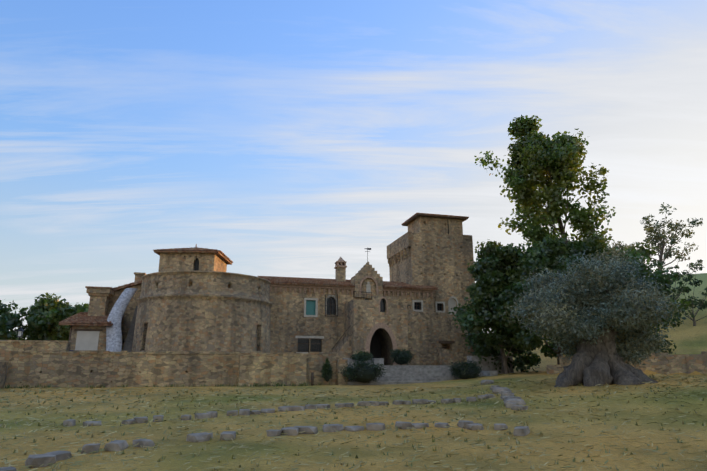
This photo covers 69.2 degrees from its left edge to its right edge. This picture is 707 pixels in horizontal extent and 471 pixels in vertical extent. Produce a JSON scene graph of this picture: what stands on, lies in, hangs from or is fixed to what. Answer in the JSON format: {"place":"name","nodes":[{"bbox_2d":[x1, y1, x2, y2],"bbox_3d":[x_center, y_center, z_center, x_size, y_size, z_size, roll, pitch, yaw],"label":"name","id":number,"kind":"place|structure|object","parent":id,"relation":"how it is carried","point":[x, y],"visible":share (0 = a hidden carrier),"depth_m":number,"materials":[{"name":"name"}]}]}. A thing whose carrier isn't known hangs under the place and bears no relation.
{"place":"outdoors","nodes":[
{"label":"outdoors","id":0,"kind":"place"},
{"bbox_2d":[5,353,335,387],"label":"retaining wall","id":1,"kind":"structure","parent":0,"point":[85,370],"depth_m":32.28,"materials":[{"name":"stone"}]},
{"bbox_2d":[0,273,706,470],"bbox_3d":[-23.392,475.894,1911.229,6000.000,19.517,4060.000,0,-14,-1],"label":"ground","id":2,"kind":"structure","parent":0,"point":[687,337],"depth_m":14.29,"materials":[{"name":"green plant"}]},
{"bbox_2d":[0,299,33,339],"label":"tree","id":3,"kind":"object","parent":2,"relation":"on","point":[10,322],"visible":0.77,"depth_m":88.83,"materials":[{"name":"green plant"}]},
{"bbox_2d":[18,292,73,340],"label":"tree","id":4,"kind":"object","parent":2,"relation":"on","point":[48,303],"visible":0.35,"depth_m":93.36,"materials":[{"name":"green plant"}]},
{"bbox_2d":[26,309,73,340],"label":"tree","id":5,"kind":"object","parent":2,"relation":"on","point":[45,329],"visible":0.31,"depth_m":88.89,"materials":[{"name":"green plant"}]},
{"bbox_2d":[43,303,88,340],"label":"tree","id":6,"kind":"object","parent":2,"relation":"on","point":[58,314],"visible":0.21,"depth_m":82.12,"materials":[{"name":"green plant"}]},
{"bbox_2d":[4,381,329,388],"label":"wall weeds","id":7,"kind":"object","parent":2,"relation":"on","point":[176,385],"depth_m":32.41,"materials":[{"name":"plant"}]},
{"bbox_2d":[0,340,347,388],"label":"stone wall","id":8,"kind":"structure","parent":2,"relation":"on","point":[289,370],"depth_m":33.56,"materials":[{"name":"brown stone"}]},
{"bbox_2d":[17,328,23,339],"bbox_3d":[-20.849,6.164,32.069,0.340,0.780,0.340,4,-15,-15],"label":"lantern","id":9,"kind":"object","parent":8,"relation":"on","point":[20,332],"visible":0.98,"depth_m":31.99,"materials":[{"name":"white glass"}]},
{"bbox_2d":[0,380,529,470],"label":"field stones","id":10,"kind":"object","parent":2,"relation":"on","point":[511,400],"visible":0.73,"depth_m":14.20,"materials":[{"name":"grey stone"}]},
{"bbox_2d":[311,372,313,385],"bbox_3d":[-2.771,9.706,34.511,0.166,0.950,0.166,-2,-14,7],"label":"wood post","id":11,"kind":"object","parent":2,"relation":"on","point":[312,378],"visible":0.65,"depth_m":34.48,"materials":[{"name":"brown wood"}]},
{"bbox_2d":[321,357,332,381],"bbox_3d":[-1.778,9.111,34.872,0.881,1.687,0.873,0,-14,-1],"label":"cypress bush","id":12,"kind":"object","parent":2,"relation":"on","point":[327,371],"visible":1,"depth_m":34.63,"materials":[{"name":"green plant"}]},
{"bbox_2d":[333,336,350,359],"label":"stair block","id":13,"kind":"structure","parent":2,"relation":"on","point":[341,350],"depth_m":42.09,"materials":[{"name":"stone"}]},
{"bbox_2d":[338,354,386,383],"bbox_3d":[0.583,9.150,35.090,3.196,1.988,2.074,6,-15,-23],"label":"bush","id":14,"kind":"object","parent":2,"relation":"on","point":[363,372],"visible":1,"depth_m":34.55,"materials":[{"name":"green plant"}]},
{"bbox_2d":[343,311,408,364],"bbox_3d":[1.819,9.310,43.648,4.700,5.200,3.548,4,-15,-15],"label":"porch","id":15,"kind":"object","parent":2,"relation":"on","point":[362,324],"visible":0.5,"depth_m":42.51,"materials":[{"name":"stone"}]},
{"bbox_2d":[344,299,406,314],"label":"wall","id":16,"kind":"structure","parent":15,"relation":"on","point":[361,305],"depth_m":42.61,"materials":[{"name":"beige stone"}]},
{"bbox_2d":[353,291,409,364],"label":"porch fittings","id":17,"kind":"object","parent":15,"relation":"attached to","point":[373,345],"visible":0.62,"depth_m":42.82,"materials":[{"name":"stone"}]},
{"bbox_2d":[342,356,513,384],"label":"front steps","id":18,"kind":"structure","parent":2,"relation":"on","point":[402,374],"depth_m":38.22,"materials":[{"name":"stone"}]},
{"bbox_2d":[350,350,372,360],"bbox_3d":[0.633,9.170,39.218,1.799,0.899,1.275,0,-14,-1],"label":"bush","id":19,"kind":"object","parent":18,"relation":"on","point":[363,355],"visible":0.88,"depth_m":38.93,"materials":[{"name":"green plant"}]},
{"bbox_2d":[390,348,413,364],"bbox_3d":[3.780,9.567,40.573,1.952,1.366,2.185,0,-14,-1],"label":"bush","id":20,"kind":"object","parent":18,"relation":"on","point":[398,356],"visible":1,"depth_m":40.18,"materials":[{"name":"green plant"}]},
{"bbox_2d":[389,237,474,334],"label":"tall tower","id":21,"kind":"structure","parent":2,"relation":"on","point":[441,265],"depth_m":49.98,"materials":[{"name":"stone"}]},
{"bbox_2d":[387,232,472,266],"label":"tower parapet","id":22,"kind":"structure","parent":21,"relation":"on","point":[398,248],"depth_m":51.30,"materials":[{"name":"stone"}]},
{"bbox_2d":[408,216,462,235],"bbox_3d":[8.348,-0.473,52.678,4.600,1.800,3.350,4,-15,-15],"label":"tower top","id":23,"kind":"object","parent":22,"relation":"on","point":[429,225],"visible":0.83,"depth_m":51.16,"materials":[{"name":"stone"}]},
{"bbox_2d":[401,213,468,314],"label":"tall tower fittings","id":24,"kind":"object","parent":21,"relation":"on","point":[452,303],"visible":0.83,"depth_m":50.54,"materials":[{"name":"stone"}]},
{"bbox_2d":[408,315,475,364],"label":"stair block","id":25,"kind":"structure","parent":2,"relation":"on","point":[424,338],"depth_m":44.46,"materials":[{"name":"brown stone"}]},
{"bbox_2d":[407,309,474,364],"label":"stair parapet","id":26,"kind":"structure","parent":25,"relation":"on","point":[445,357],"depth_m":43.99,"materials":[{"name":"brown stone"}]},
{"bbox_2d":[439,341,454,343],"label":"stair window","id":27,"kind":"structure","parent":25,"relation":"in","point":[447,342],"depth_m":44.80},
{"bbox_2d":[449,359,481,378],"bbox_3d":[8.111,9.802,37.206,2.513,1.575,1.988,0,-14,-1],"label":"bush","id":28,"kind":"object","parent":2,"relation":"on","point":[470,370],"visible":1,"depth_m":36.83,"materials":[{"name":"green plant"}]},
{"bbox_2d":[448,239,542,373],"bbox_3d":[11.595,5.814,41.750,7.754,10.962,9.733,-3,-15,12],"label":"broadleaf tree","id":29,"kind":"object","parent":2,"relation":"on","point":[491,265],"visible":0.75,"depth_m":40.16,"materials":[{"name":"green plant"}]},
{"bbox_2d":[474,114,615,252],"bbox_3d":[17.375,-0.707,45.617,9.198,22.801,10.997,7,-16,-27],"label":"poplar tree","id":30,"kind":"object","parent":2,"relation":"on","point":[540,161],"visible":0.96,"depth_m":44.63,"materials":[{"name":"green plant"}]},
{"bbox_2d":[488,230,610,364],"bbox_3d":[16.119,4.970,39.898,9.787,10.685,11.555,-10,-17,34],"label":"broadleaf tree","id":31,"kind":"object","parent":2,"relation":"on","point":[550,247],"visible":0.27,"depth_m":38.54,"materials":[{"name":"green plant"}]},
{"bbox_2d":[502,242,683,386],"bbox_3d":[11.950,4.197,25.750,8.088,7.715,7.731,0,-14,-1],"label":"olive tree","id":32,"kind":"object","parent":2,"relation":"on","point":[596,318],"visible":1,"depth_m":24.29,"materials":[{"name":"green plant"}]},
{"bbox_2d":[516,238,694,354],"bbox_3d":[18.167,4.517,38.657,12.916,9.482,10.664,0,-14,-1],"label":"broadleaf tree","id":33,"kind":"object","parent":2,"relation":"on","point":[640,253],"visible":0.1,"depth_m":37.30,"materials":[{"name":"green plant"}]},
{"bbox_2d":[546,351,706,373],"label":"wall","id":34,"kind":"structure","parent":2,"relation":"on","point":[677,363],"depth_m":31.52,"materials":[{"name":"stone"}]},
{"bbox_2d":[611,202,702,273],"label":"ridge tree","id":35,"kind":"object","parent":2,"relation":"on","point":[658,237],"visible":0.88,"depth_m":75.38,"materials":[{"name":"green plant"}]},
{"bbox_2d":[641,250,673,288],"bbox_3d":[36.223,4.704,64.689,10.579,6.381,7.371,0,-14,-1],"label":"hill bush","id":36,"kind":"object","parent":2,"relation":"on","point":[655,260],"visible":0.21,"depth_m":62.68,"materials":[{"name":"green plant"}]},
{"bbox_2d":[665,293,679,299],"bbox_3d":[29.328,6.652,56.940,11.519,6.070,10.062,0,-14,-1],"label":"foliage","id":37,"kind":"object","parent":2,"relation":"on","point":[673,296],"depth_m":52.41,"materials":[{"name":"green plant"}]},
{"bbox_2d":[649,261,706,325],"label":"tree","id":38,"kind":"object","parent":2,"relation":"on","point":[701,303],"visible":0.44,"depth_m":50.97,"materials":[{"name":"green plant"}]},
{"bbox_2d":[657,255,702,300],"bbox_3d":[35.461,5.756,58.884,8.211,5.976,7.878,6,-16,-24],"label":"hill bush","id":39,"kind":"object","parent":2,"relation":"on","point":[700,261],"visible":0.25,"depth_m":57.14,"materials":[{"name":"green plant"}]},
{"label":"terrace floor","id":40,"kind":"structure","parent":2,"relation":"on","visible":0},
{"bbox_2d":[69,325,105,350],"bbox_3d":[-19.658,8.243,38.920,2.500,4.950,4.700,4,-15,-15],"label":"annex","id":41,"kind":"object","parent":40,"relation":"on","point":[102,342],"visible":0.08,"depth_m":36.89,"materials":[{"name":"stone"}]},
{"bbox_2d":[69,325,102,350],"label":"annex fittings","id":42,"kind":"object","parent":41,"relation":"attached to","point":[87,339],"visible":0.4,"depth_m":36.72,"materials":[{"name":"white paint"}]},
{"bbox_2d":[59,312,123,325],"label":"annex roof","id":43,"kind":"structure","parent":41,"relation":"on","point":[81,318],"depth_m":37.31,"materials":[{"name":"brown tile"}]},
{"bbox_2d":[85,286,115,315],"bbox_3d":[-20.197,5.722,40.637,1.900,3.080,1.900,4,-15,-15],"label":"chimney","id":44,"kind":"object","parent":43,"relation":"on","point":[100,297],"visible":0.85,"depth_m":40.15,"materials":[{"name":"beige stone"}]},
{"bbox_2d":[106,288,137,351],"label":"white stair wall","id":45,"kind":"structure","parent":40,"relation":"on","point":[114,336],"depth_m":37.60,"materials":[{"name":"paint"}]},
{"bbox_2d":[108,272,145,350],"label":"stair house","id":46,"kind":"structure","parent":40,"relation":"on","point":[128,316],"depth_m":41.97,"materials":[{"name":"stone"}]},
{"bbox_2d":[114,280,141,290],"bbox_3d":[-19.328,4.779,44.906,4.011,1.589,6.000,4,-15,-15],"label":"roof edge","id":47,"kind":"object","parent":46,"relation":"on","point":[125,286],"depth_m":42.21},
{"bbox_2d":[123,306,137,351],"bbox_3d":[-16.672,7.527,39.659,1.250,5.900,6.600,4,-15,-15],"label":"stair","id":48,"kind":"object","parent":40,"relation":"on","point":[128,343],"visible":0.08,"depth_m":38.64,"materials":[{"name":"stone"}]},
{"bbox_2d":[131,271,271,352],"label":"round tower","id":49,"kind":"structure","parent":40,"relation":"on","point":[206,311],"depth_m":35.81,"materials":[{"name":"stone"}]},
{"bbox_2d":[158,252,226,271],"bbox_3d":[-13.154,3.125,42.278,4.300,2.720,4.300,0,-14,-1],"label":"turret","id":50,"kind":"object","parent":49,"relation":"on","point":[176,261],"visible":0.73,"depth_m":40.37,"materials":[{"name":"stone"}]},
{"bbox_2d":[153,247,232,264],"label":"turret roof","id":51,"kind":"structure","parent":50,"relation":"on","point":[222,255],"depth_m":40.54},
{"bbox_2d":[194,258,198,270],"bbox_3d":[-12.372,2.343,40.571,0.500,1.200,0.020,0,-14,-1],"label":"turret window","id":52,"kind":"structure","parent":50,"relation":"in","point":[196,265],"depth_m":40.55,"materials":[{"name":"black glass"}]},
{"bbox_2d":[142,324,260,348],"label":"round tower grilles","id":53,"kind":"object","parent":49,"relation":"on","point":[146,326],"visible":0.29,"depth_m":35.87,"materials":[{"name":"grey metal"}]},
{"bbox_2d":[270,287,434,352],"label":"block","id":54,"kind":"structure","parent":40,"relation":"on","point":[289,322],"depth_m":44.43,"materials":[{"name":"stone"}]},
{"bbox_2d":[259,276,401,282],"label":"roof ridge","id":55,"kind":"structure","parent":54,"relation":"on","point":[310,278],"depth_m":48.57,"materials":[{"name":"tile"}]},
{"bbox_2d":[270,284,433,297],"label":"roof cornice","id":56,"kind":"structure","parent":54,"relation":"attached to","point":[333,288],"depth_m":45.57,"materials":[{"name":"stone"}]},
{"bbox_2d":[295,294,422,352],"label":"windows","id":57,"kind":"structure","parent":54,"relation":"attached to","point":[305,345],"depth_m":44.79,"materials":[{"name":"glass"}]},
{"bbox_2d":[351,276,382,297],"bbox_3d":[1.202,4.811,46.964,2.640,1.950,1.450,4,-15,-15],"label":"gable niche","id":58,"kind":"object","parent":54,"relation":"on","point":[355,280],"depth_m":46.42,"materials":[{"name":"stone"}]},
{"bbox_2d":[355,262,379,276],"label":"stepped gable steps","id":59,"kind":"structure","parent":58,"relation":"on","point":[367,269],"depth_m":46.69,"materials":[{"name":"beige stone"}]},
{"bbox_2d":[360,247,377,294],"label":"gable trim","id":60,"kind":"structure","parent":58,"relation":"attached to","point":[368,287],"depth_m":46.40,"materials":[{"name":"stone"}]},
{"bbox_2d":[383,281,438,289],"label":"roof","id":61,"kind":"structure","parent":54,"relation":"on","point":[397,285],"depth_m":47.48,"materials":[{"name":"tile"}]},
{"bbox_3d":[-1.029,4.914,49.552,15.760,0.940,6.960,4,-15,-15],"label":"block attic","id":62,"kind":"object","parent":54,"relation":"on","visible":0},
{"bbox_2d":[258,276,354,286],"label":"roof","id":63,"kind":"structure","parent":62,"relation":"on","point":[302,281],"depth_m":45.57,"materials":[{"name":"tile"}]},
{"bbox_2d":[334,257,346,281],"bbox_3d":[-1.224,3.345,48.507,1.000,2.750,1.000,4,-15,-15],"label":"chimney","id":64,"kind":"object","parent":62,"relation":"on","point":[340,267],"visible":0.96,"depth_m":48.15,"materials":[{"name":"stone"}]},
{"bbox_2d":[0,0,706,338],"label":"sky","id":65,"kind":"structure","parent":0,"point":[283,138],"materials":[{"name":"blue"}]},
{"bbox_2d":[372,296,393,319],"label":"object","id":66,"kind":"structure","parent":0,"point":[389,315],"depth_m":42.77,"materials":[{"name":"beige stone"}]}
]}

